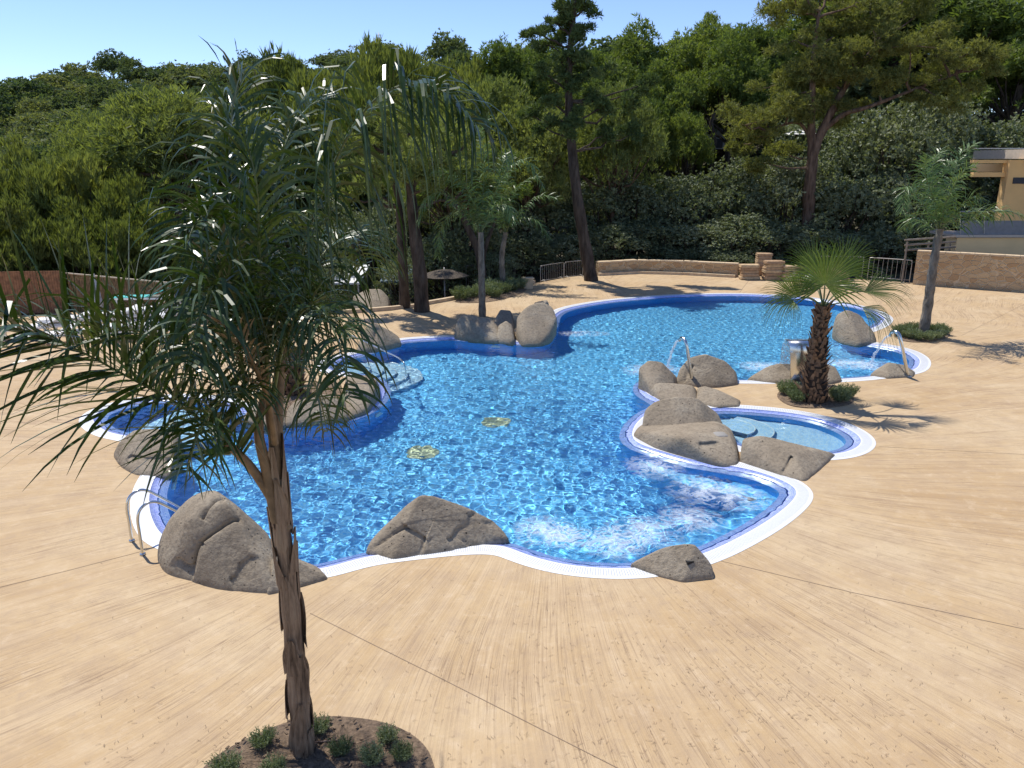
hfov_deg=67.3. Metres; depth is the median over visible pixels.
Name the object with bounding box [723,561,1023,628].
deck joint
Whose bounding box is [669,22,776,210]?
pine tree
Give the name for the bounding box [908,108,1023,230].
oak tree
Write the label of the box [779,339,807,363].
water sheet
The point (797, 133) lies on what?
parasol
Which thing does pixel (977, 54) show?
pine tree
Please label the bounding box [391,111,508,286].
pine tree
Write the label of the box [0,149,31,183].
pine tree
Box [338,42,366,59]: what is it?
pine tree
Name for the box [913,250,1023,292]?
stone wall
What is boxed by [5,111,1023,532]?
ground
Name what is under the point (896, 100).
pine tree
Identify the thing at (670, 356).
water jet
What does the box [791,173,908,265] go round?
oak tree
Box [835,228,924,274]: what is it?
bush
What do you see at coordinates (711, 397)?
boulder
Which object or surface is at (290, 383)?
fan palm
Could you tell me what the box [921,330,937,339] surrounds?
lavender bush
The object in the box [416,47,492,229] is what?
pine tree
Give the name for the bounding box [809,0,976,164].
pine tree
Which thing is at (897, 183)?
oak tree
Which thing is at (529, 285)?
stone post
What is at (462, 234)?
tree trunk
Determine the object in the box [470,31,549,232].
pine tree
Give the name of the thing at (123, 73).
pine tree
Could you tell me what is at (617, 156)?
pine tree
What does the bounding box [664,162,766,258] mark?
oak tree
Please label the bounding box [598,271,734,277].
kerb
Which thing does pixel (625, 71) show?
pine tree
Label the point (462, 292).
leafy plant
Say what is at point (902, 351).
water spout
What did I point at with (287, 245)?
oak tree
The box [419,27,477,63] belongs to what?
pine tree
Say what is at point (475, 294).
leafy plant
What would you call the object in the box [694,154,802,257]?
oak tree
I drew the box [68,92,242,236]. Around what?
pine tree
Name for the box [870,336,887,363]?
water jet
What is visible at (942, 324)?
lavender bush
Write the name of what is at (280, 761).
lavender bush
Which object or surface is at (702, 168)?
undergrowth
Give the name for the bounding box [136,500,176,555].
ladder rail
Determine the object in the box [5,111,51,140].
pine tree
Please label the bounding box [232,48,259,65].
pine tree
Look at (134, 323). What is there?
sun lounger
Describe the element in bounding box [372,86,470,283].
pine tree
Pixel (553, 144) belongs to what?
pine tree
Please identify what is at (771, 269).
slab stack
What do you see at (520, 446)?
pool water
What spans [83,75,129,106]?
pine tree
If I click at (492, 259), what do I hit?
oak tree
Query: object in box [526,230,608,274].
bush
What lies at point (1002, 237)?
building
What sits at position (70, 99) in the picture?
pine tree
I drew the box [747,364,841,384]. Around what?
boulder
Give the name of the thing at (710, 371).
boulder
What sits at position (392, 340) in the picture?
boulder
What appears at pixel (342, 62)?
pine tree
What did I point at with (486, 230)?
oak tree
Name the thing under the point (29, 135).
pine tree
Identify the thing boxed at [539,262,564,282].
railing
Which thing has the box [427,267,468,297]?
parasol
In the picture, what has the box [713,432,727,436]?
loose stone
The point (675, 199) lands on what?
oak tree
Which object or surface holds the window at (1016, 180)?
in the building
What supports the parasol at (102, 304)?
on the pool deck
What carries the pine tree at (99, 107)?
on the ground
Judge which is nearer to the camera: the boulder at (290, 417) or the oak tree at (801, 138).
the boulder at (290, 417)
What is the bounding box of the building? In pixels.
[929,148,1023,254]
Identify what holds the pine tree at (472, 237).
on the ground
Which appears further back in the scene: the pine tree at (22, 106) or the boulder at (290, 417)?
the pine tree at (22, 106)
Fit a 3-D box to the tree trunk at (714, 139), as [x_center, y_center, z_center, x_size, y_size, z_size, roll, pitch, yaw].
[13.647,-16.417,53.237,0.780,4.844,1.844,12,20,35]
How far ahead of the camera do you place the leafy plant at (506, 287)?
33.13 m
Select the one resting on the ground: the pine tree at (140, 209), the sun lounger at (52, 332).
the pine tree at (140, 209)
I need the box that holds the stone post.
[523,277,533,288]
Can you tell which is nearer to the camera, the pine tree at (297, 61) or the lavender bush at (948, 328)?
the lavender bush at (948, 328)
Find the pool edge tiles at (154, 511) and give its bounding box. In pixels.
[93,294,919,567]
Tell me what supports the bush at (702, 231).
on the ground
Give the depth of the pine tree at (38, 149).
79.16 m
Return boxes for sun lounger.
[4,318,61,334]
[17,323,80,340]
[37,311,89,322]
[39,316,101,331]
[102,311,164,328]
[114,287,168,303]
[126,301,180,316]
[126,306,177,312]
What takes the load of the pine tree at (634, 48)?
on the ground
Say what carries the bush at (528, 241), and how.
on the ground
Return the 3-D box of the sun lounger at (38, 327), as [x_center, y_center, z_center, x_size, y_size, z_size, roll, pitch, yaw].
[-15.783,-1.872,25.226,1.900,0.606,0.670,-9,18,-27]
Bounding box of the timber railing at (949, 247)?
[901,236,955,282]
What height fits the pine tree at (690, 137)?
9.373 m
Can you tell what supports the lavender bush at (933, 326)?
on the planting bed at (907, 339)
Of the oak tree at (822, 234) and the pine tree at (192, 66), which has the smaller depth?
the oak tree at (822, 234)
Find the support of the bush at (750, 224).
on the ground
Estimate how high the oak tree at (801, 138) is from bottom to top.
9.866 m
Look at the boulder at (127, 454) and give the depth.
14.44 m
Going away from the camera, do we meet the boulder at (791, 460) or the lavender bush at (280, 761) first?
the lavender bush at (280, 761)
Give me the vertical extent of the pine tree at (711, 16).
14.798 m
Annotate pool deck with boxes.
[0,274,1023,767]
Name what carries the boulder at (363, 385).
on the pool deck
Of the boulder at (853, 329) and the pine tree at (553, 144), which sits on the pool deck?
the boulder at (853, 329)
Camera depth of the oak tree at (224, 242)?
38.65 m
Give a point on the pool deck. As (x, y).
(896, 518)
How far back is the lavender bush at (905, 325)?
25.62 m
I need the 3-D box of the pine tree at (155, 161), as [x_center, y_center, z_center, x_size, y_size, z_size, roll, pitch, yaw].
[-18.183,-10.191,42.885,12.836,12.771,12.267,0,16,0]
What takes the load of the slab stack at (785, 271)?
on the pool deck
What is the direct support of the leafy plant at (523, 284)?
in the planting bed at (489, 298)
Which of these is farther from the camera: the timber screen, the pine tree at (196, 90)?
the pine tree at (196, 90)
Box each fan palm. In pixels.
[247,286,371,395]
[757,233,913,404]
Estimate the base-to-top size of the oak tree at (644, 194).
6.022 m
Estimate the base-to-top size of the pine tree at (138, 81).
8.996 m
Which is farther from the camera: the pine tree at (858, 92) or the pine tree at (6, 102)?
the pine tree at (6, 102)
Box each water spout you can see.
[678,336,692,378]
[889,330,911,377]
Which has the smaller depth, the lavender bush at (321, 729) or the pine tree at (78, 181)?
the lavender bush at (321, 729)
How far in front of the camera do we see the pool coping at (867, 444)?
16.31 m
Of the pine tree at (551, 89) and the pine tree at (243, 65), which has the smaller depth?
the pine tree at (551, 89)
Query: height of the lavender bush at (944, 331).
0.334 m
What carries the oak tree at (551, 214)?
on the ground
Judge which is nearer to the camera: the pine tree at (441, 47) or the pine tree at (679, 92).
the pine tree at (679, 92)
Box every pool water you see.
[100,295,914,566]
[715,411,853,452]
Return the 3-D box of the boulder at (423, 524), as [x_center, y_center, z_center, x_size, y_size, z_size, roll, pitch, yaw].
[-1.168,2.132,11.656,2.119,0.951,0.986,-5,17,-17]
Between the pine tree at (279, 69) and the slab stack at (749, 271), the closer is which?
the slab stack at (749, 271)
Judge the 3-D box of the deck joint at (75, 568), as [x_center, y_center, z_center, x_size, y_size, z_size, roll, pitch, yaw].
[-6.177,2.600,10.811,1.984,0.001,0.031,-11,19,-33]
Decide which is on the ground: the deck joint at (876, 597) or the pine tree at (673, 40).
the pine tree at (673, 40)
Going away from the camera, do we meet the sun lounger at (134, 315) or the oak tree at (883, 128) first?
the sun lounger at (134, 315)
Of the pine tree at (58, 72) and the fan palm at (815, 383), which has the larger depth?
the pine tree at (58, 72)
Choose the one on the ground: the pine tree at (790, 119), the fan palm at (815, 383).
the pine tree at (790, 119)
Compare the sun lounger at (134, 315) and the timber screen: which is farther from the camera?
the timber screen
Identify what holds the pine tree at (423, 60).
on the ground
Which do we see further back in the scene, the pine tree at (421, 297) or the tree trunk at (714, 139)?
the tree trunk at (714, 139)
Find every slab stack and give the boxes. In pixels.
[739,264,759,279]
[755,252,772,275]
[761,260,784,279]
[781,265,799,280]
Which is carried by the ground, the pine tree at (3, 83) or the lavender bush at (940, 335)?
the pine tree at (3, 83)
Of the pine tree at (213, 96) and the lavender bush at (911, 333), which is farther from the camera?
the pine tree at (213, 96)
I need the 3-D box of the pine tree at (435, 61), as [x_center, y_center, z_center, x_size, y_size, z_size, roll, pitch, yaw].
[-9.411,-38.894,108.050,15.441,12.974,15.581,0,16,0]
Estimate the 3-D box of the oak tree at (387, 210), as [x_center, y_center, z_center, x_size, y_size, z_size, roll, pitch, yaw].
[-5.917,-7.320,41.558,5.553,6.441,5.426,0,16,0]
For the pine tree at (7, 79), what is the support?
on the ground
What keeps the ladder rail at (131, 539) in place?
on the pool deck
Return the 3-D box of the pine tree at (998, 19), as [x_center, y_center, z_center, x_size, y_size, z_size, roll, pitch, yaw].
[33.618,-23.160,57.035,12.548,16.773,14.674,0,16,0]
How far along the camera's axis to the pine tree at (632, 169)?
60.27 m
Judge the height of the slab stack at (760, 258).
1.110 m
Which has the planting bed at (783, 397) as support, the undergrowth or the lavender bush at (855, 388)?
the lavender bush at (855, 388)
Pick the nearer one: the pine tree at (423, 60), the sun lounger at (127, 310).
the sun lounger at (127, 310)
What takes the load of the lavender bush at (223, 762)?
on the planting bed at (359, 730)
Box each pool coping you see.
[79,293,930,578]
[707,405,875,459]
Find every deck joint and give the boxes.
[1,549,148,586]
[310,613,617,767]
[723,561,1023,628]
[961,304,1023,335]
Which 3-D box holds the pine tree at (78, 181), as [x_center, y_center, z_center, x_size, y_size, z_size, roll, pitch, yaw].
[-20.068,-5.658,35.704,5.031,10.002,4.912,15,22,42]
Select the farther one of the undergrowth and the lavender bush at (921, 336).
the undergrowth
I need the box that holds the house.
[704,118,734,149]
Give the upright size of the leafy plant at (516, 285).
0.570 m
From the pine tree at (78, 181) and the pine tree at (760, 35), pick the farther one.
the pine tree at (760, 35)
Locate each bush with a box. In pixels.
[202,748,243,767]
[246,723,278,749]
[256,751,286,767]
[312,711,333,734]
[324,734,353,756]
[355,739,386,766]
[375,720,400,743]
[388,737,416,763]
[487,234,568,278]
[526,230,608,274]
[571,222,658,270]
[648,222,744,261]
[686,211,786,263]
[727,218,824,263]
[776,378,800,392]
[783,382,800,393]
[784,387,808,401]
[828,385,850,396]
[830,386,854,401]
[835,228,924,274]
[836,382,860,395]
[891,324,911,334]
[895,322,913,328]
[900,328,911,336]
[902,328,921,337]
[904,321,918,329]
[913,331,924,339]
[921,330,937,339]
[928,329,945,338]
[929,323,940,330]
[934,322,949,327]
[936,327,949,336]
[938,326,952,333]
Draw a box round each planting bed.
[204,715,434,767]
[283,382,342,410]
[455,288,525,302]
[777,384,853,407]
[894,327,949,342]
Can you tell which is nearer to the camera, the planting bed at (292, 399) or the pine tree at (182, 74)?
the planting bed at (292, 399)
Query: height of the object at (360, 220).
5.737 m
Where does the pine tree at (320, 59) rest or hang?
on the ground
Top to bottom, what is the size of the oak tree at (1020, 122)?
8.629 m
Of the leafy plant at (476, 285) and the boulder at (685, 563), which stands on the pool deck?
the boulder at (685, 563)
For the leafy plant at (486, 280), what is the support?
on the planting bed at (489, 298)
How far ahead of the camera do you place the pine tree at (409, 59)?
51.35 m
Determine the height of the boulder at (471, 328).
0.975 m
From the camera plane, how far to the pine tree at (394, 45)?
166.77 m
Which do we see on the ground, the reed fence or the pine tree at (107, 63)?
the pine tree at (107, 63)
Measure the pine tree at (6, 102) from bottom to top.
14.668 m
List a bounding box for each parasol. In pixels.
[94,274,103,307]
[380,266,412,300]
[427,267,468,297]
[787,130,804,156]
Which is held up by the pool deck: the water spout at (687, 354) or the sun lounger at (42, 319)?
the water spout at (687, 354)
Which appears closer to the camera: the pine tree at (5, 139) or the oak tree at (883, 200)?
the oak tree at (883, 200)
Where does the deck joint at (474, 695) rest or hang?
on the pool deck
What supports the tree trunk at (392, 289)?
on the ground
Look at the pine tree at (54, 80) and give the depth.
155.72 m
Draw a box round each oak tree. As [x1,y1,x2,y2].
[156,257,229,310]
[193,230,280,296]
[247,199,317,293]
[279,196,372,305]
[312,256,365,314]
[362,194,441,294]
[370,254,413,310]
[428,208,514,289]
[461,250,523,285]
[473,207,554,273]
[501,187,603,267]
[540,171,640,259]
[584,174,681,259]
[606,213,697,259]
[626,171,721,258]
[629,245,699,260]
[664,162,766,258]
[689,248,755,275]
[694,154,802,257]
[736,153,849,262]
[762,135,905,250]
[770,100,870,222]
[784,227,882,268]
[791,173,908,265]
[818,102,956,248]
[847,165,959,260]
[858,91,994,233]
[881,221,951,269]
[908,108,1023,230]
[941,154,1013,220]
[952,112,1023,220]
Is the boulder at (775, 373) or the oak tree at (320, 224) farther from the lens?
the oak tree at (320, 224)
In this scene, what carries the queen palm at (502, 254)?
in the planting bed at (489, 298)
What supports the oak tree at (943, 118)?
on the ground
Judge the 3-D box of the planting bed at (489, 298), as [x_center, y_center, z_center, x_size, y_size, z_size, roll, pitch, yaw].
[-0.590,-3.872,33.238,1.650,0.125,5.078,9,19,29]
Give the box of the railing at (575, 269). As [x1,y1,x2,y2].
[564,260,582,278]
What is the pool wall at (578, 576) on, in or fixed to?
on the pool floor
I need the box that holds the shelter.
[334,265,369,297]
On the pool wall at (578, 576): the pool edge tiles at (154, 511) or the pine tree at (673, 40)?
the pool edge tiles at (154, 511)
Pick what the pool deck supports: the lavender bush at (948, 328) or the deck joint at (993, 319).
the deck joint at (993, 319)
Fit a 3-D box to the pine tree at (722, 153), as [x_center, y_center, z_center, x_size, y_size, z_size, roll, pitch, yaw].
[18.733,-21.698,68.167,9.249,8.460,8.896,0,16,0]
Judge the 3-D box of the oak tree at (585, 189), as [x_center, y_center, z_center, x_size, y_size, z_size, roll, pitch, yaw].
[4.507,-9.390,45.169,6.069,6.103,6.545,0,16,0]
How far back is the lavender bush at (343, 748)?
7.35 m
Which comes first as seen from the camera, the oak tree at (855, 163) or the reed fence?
the reed fence
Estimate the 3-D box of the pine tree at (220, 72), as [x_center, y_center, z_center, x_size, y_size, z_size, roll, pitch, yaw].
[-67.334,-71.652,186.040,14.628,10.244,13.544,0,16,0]
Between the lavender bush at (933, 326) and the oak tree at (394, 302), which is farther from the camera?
the oak tree at (394, 302)
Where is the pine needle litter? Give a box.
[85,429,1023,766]
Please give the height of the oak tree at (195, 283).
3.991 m
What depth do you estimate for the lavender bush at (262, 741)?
7.45 m
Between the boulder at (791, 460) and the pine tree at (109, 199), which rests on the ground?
the pine tree at (109, 199)
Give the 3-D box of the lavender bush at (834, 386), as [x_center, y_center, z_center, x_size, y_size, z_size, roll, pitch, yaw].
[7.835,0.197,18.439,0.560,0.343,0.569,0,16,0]
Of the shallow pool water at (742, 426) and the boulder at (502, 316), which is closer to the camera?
the shallow pool water at (742, 426)
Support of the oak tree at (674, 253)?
on the ground
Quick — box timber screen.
[0,271,68,313]
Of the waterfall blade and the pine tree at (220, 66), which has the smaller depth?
the waterfall blade
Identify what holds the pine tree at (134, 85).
on the ground
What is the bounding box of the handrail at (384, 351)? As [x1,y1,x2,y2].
[338,335,406,375]
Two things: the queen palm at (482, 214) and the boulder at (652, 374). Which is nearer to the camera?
the boulder at (652, 374)
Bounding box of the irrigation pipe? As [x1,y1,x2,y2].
[315,740,338,742]
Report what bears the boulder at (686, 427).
on the pool deck
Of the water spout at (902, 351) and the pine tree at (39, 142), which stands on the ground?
the pine tree at (39, 142)
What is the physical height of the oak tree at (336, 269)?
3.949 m
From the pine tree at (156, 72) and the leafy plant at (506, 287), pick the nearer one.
the leafy plant at (506, 287)
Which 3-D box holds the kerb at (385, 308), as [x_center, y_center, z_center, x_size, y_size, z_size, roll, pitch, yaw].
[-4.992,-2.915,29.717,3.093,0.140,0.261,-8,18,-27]
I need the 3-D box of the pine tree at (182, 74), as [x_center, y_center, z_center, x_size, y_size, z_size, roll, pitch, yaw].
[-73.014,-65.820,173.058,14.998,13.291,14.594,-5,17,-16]
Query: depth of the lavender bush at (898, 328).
25.12 m
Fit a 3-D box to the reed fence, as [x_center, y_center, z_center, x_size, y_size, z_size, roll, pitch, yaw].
[-14.814,-3.391,29.095,4.440,1.580,0.226,3,16,10]
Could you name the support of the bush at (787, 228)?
on the ground
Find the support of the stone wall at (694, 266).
on the pool deck
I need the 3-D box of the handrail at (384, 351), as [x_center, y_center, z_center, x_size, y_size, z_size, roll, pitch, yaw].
[-3.422,-0.522,21.363,1.225,1.389,3.859,-12,20,-36]
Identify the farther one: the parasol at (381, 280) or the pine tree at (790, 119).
the pine tree at (790, 119)
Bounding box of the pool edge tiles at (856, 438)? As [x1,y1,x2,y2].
[711,408,860,453]
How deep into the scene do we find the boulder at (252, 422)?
16.91 m
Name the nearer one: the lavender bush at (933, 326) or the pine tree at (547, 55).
the lavender bush at (933, 326)
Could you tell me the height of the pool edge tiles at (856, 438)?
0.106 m
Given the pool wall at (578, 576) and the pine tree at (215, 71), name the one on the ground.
the pine tree at (215, 71)
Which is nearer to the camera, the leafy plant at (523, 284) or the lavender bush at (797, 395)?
the lavender bush at (797, 395)
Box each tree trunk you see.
[351,227,363,291]
[390,228,404,295]
[421,226,436,289]
[449,227,464,295]
[704,111,716,170]
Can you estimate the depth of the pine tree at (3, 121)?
155.86 m
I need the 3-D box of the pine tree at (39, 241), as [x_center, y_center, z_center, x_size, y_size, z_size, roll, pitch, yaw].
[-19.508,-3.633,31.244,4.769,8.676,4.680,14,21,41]
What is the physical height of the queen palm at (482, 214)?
7.384 m
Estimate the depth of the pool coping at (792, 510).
11.86 m
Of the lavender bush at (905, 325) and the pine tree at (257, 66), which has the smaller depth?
the lavender bush at (905, 325)
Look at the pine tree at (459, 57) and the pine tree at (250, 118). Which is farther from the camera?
the pine tree at (459, 57)
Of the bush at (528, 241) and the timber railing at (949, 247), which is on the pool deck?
the timber railing at (949, 247)
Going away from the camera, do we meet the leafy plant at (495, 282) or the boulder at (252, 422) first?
the boulder at (252, 422)
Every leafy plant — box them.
[449,285,473,299]
[470,286,477,296]
[471,276,498,284]
[472,282,494,294]
[486,279,502,290]
[486,285,503,296]
[494,281,513,292]
[504,279,520,290]
[511,276,528,288]
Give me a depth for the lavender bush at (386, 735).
7.51 m
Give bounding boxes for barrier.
[867,257,912,282]
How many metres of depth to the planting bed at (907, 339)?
24.64 m
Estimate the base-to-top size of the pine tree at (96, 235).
8.065 m
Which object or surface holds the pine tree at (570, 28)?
on the pool deck
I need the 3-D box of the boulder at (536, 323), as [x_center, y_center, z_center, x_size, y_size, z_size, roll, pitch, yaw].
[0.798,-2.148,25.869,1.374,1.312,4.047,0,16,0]
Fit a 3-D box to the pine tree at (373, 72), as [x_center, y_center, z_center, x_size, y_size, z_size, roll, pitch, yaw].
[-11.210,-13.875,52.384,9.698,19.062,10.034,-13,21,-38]
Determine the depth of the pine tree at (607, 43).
105.62 m
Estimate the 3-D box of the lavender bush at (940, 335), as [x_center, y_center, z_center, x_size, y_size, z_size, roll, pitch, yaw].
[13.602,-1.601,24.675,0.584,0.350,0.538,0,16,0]
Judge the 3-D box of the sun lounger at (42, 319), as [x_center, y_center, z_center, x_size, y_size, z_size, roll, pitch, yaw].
[-14.870,-2.219,25.850,1.900,0.606,0.670,-9,18,-28]
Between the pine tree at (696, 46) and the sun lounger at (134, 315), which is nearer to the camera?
the sun lounger at (134, 315)
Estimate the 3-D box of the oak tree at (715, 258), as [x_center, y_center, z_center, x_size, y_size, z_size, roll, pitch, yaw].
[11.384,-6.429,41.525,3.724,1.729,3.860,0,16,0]
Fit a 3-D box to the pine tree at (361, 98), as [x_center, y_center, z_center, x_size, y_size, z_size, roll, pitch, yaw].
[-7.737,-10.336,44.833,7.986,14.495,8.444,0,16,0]
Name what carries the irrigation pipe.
on the planting bed at (359, 730)
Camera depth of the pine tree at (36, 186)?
32.54 m
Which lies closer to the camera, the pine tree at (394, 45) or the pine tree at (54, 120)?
the pine tree at (54, 120)
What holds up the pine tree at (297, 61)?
on the ground
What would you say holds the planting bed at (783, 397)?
on the pool deck
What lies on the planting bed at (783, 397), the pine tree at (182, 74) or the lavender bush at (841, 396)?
the lavender bush at (841, 396)
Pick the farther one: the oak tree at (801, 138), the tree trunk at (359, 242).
the oak tree at (801, 138)
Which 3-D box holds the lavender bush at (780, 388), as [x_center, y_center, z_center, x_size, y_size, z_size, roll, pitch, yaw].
[6.765,0.059,18.860,0.618,0.388,0.637,0,16,0]
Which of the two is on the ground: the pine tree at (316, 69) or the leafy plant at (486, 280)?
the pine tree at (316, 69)
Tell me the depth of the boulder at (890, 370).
20.52 m
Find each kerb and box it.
[345,304,413,313]
[429,280,534,304]
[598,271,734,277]
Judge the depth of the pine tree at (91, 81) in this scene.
171.70 m
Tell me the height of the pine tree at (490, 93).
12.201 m
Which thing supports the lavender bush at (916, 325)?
on the planting bed at (907, 339)
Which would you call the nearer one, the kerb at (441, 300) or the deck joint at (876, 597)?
the deck joint at (876, 597)
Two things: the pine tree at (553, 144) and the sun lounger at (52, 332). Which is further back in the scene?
the pine tree at (553, 144)
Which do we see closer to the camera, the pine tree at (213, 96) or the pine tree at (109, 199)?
the pine tree at (109, 199)
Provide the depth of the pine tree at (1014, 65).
51.36 m
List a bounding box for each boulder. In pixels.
[114,429,183,478]
[157,491,326,594]
[244,407,286,427]
[285,394,347,426]
[345,375,378,419]
[353,289,390,312]
[357,323,400,352]
[366,495,508,564]
[454,314,515,344]
[494,310,514,328]
[516,300,556,345]
[631,544,713,581]
[634,397,738,466]
[638,361,676,395]
[653,383,739,407]
[677,354,737,387]
[740,436,834,480]
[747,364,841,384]
[832,310,875,345]
[871,363,914,379]
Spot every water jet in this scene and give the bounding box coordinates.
[666,340,677,368]
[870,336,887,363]
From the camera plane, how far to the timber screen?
28.93 m
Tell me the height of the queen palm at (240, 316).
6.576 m
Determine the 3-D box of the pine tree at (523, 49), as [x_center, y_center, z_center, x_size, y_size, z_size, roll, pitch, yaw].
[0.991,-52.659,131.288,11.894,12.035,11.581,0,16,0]
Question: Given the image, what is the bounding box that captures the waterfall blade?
[786,340,808,384]
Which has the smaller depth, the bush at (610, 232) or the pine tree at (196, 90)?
the bush at (610, 232)
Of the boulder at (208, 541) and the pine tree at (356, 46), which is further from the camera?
the pine tree at (356, 46)
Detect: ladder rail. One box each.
[125,489,180,541]
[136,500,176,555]
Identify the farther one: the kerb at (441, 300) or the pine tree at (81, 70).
the pine tree at (81, 70)
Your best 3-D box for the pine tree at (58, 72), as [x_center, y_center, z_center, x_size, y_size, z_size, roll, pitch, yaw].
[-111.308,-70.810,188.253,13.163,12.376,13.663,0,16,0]
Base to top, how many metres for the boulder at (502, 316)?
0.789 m
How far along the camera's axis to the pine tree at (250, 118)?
43.38 m
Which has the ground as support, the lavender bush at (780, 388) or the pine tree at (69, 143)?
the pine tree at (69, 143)
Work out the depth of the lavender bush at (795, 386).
18.67 m
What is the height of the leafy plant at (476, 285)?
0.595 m
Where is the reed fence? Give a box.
[66,273,174,312]
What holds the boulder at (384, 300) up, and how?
on the pool deck
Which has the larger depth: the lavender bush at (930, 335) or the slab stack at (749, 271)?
the slab stack at (749, 271)
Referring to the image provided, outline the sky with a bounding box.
[0,0,1003,122]
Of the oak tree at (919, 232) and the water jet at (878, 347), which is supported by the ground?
the oak tree at (919, 232)
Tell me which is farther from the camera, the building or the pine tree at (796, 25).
the pine tree at (796, 25)
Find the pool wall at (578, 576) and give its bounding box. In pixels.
[110,380,866,578]
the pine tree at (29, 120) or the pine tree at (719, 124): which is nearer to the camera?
the pine tree at (719, 124)
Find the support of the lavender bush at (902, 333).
on the planting bed at (907, 339)
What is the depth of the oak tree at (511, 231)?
41.93 m
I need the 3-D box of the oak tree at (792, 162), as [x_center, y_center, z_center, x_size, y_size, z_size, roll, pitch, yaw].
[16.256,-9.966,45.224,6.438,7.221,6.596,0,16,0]
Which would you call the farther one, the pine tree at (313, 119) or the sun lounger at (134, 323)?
the pine tree at (313, 119)
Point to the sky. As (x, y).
(37, 36)
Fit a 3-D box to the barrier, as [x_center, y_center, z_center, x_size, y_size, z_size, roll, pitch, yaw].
[18.013,-5.440,36.692,1.906,1.107,0.511,11,20,34]
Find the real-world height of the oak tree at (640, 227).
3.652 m
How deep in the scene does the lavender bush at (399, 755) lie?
7.28 m
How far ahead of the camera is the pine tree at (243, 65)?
170.86 m
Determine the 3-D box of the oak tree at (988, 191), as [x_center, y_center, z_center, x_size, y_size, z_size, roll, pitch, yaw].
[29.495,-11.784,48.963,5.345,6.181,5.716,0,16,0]
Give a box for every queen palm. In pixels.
[0,36,520,758]
[416,110,544,316]
[473,154,561,283]
[891,140,1023,332]
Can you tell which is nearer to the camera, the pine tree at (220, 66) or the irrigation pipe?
the irrigation pipe
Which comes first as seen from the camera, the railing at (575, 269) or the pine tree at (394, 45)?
the railing at (575, 269)
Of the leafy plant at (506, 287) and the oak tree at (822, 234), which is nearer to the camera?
the leafy plant at (506, 287)
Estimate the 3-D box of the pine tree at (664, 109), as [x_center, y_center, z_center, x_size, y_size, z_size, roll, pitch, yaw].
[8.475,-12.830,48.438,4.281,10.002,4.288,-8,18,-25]
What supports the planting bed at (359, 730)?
on the pool deck
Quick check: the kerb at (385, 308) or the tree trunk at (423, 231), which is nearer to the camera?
the kerb at (385, 308)
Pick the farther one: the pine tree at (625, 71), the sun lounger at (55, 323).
the pine tree at (625, 71)
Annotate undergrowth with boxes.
[2,65,1017,233]
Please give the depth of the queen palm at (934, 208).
23.94 m
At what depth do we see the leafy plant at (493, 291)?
32.13 m
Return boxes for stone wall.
[596,259,738,276]
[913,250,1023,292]
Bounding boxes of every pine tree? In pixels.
[0,75,61,130]
[0,76,26,96]
[0,112,20,126]
[0,130,79,313]
[0,133,27,151]
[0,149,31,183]
[0,186,81,314]
[3,77,15,83]
[4,72,100,110]
[4,142,65,180]
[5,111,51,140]
[6,95,63,134]
[7,128,72,164]
[16,127,40,143]
[26,101,96,141]
[28,193,161,309]
[33,104,167,207]
[35,87,95,115]
[36,68,80,84]
[38,151,115,285]
[60,62,105,80]
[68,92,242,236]
[72,75,113,99]
[73,78,286,285]
[82,168,168,300]
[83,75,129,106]
[86,48,134,78]
[95,100,117,113]
[109,56,155,83]
[111,194,197,302]
[125,82,151,91]
[127,79,153,87]
[131,62,177,85]
[148,82,164,89]
[150,60,217,93]
[156,102,284,215]
[177,63,225,86]
[182,77,238,103]
[198,60,222,69]
[198,63,222,74]
[200,83,243,109]
[210,65,230,86]
[226,57,261,86]
[230,55,271,89]
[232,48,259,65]
[234,79,368,268]
[237,40,307,246]
[269,53,308,73]
[279,31,388,207]
[305,49,348,69]
[306,66,333,75]
[311,76,432,289]
[314,101,512,312]
[321,54,354,75]
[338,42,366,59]
[354,42,454,244]
[364,39,402,57]
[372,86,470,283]
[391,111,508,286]
[401,144,532,278]
[410,58,454,79]
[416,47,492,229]
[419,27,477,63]
[420,56,435,66]
[423,72,558,252]
[444,49,472,68]
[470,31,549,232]
[483,101,584,256]
[487,39,530,63]
[513,65,576,221]
[516,0,662,281]
[523,32,581,185]
[557,47,641,220]
[557,77,670,256]
[558,143,663,177]
[565,34,649,66]
[595,12,690,213]
[626,97,677,183]
[639,56,708,223]
[655,106,716,218]
[661,30,697,50]
[666,17,736,177]
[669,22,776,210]
[677,107,741,168]
[686,96,781,160]
[697,10,731,36]
[708,0,1014,262]
[716,18,797,155]
[761,88,836,145]
[763,0,904,157]
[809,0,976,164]
[817,66,934,167]
[867,0,1023,118]
[880,40,1023,155]
[950,29,1023,177]
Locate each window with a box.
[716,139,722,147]
[1012,177,1023,183]
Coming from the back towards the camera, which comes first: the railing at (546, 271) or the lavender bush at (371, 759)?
the railing at (546, 271)

